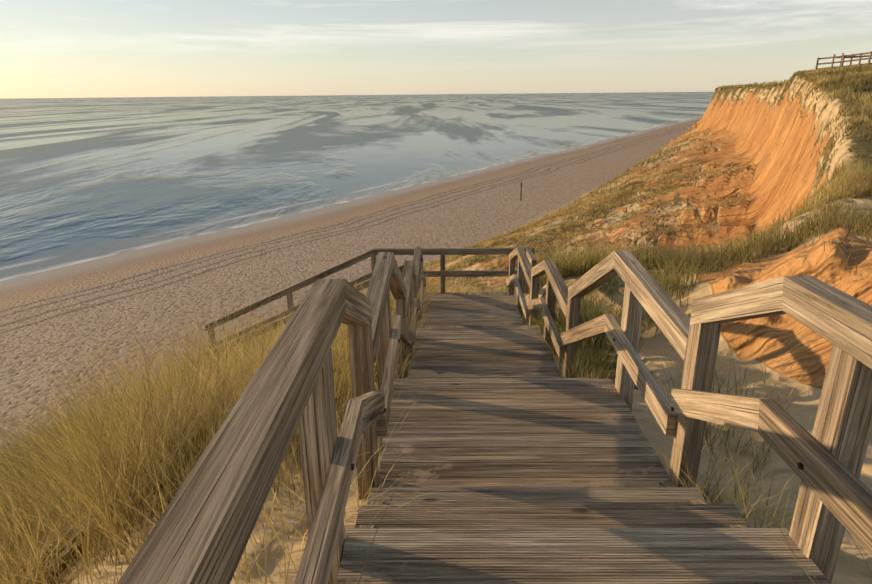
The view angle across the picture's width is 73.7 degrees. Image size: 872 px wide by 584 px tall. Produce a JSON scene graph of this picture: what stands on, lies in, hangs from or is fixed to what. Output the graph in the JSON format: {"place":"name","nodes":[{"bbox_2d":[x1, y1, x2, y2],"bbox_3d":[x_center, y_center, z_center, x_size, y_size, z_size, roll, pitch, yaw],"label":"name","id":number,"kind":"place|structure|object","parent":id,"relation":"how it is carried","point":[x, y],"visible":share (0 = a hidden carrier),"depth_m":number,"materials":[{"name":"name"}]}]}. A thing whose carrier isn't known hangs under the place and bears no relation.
{"place":"outdoors","nodes":[
{"label":"outdoors","id":0,"kind":"place"},
{"bbox_2d":[0,92,713,281],"bbox_3d":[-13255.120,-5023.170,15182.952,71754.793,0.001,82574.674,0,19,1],"label":"sea","id":1,"kind":"structure","parent":0,"point":[84,179],"depth_m":194.53,"materials":[{"name":"blue liquid"}]},
{"bbox_2d":[0,73,871,583],"bbox_3d":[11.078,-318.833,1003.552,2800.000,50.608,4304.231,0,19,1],"label":"terrain","id":2,"kind":"structure","parent":0,"point":[44,313],"depth_m":37.13,"materials":[{"name":"beige sand"}]},
{"bbox_2d":[0,63,871,583],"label":"grass","id":3,"kind":"structure","parent":2,"relation":"on","point":[78,483],"depth_m":4.75,"materials":[{"name":"plant"}]},
{"bbox_2d":[117,246,871,583],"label":"stairs","id":4,"kind":"structure","parent":2,"relation":"on","point":[533,480],"depth_m":2.44,"materials":[{"name":"brown wood"}]},
{"bbox_2d":[351,282,803,470],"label":"bolts","id":5,"kind":"object","parent":4,"relation":"on","point":[800,465],"visible":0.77,"depth_m":1.98,"materials":[{"name":"black metal"}]},
{"bbox_2d":[815,51,871,69],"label":"fence","id":6,"kind":"object","parent":2,"relation":"on","point":[843,57],"visible":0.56,"depth_m":43.17,"materials":[{"name":"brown wood"}]},
{"bbox_2d":[0,0,871,98],"label":"sky","id":7,"kind":"structure","parent":0,"point":[49,48],"materials":[{"name":"white"}]}
]}

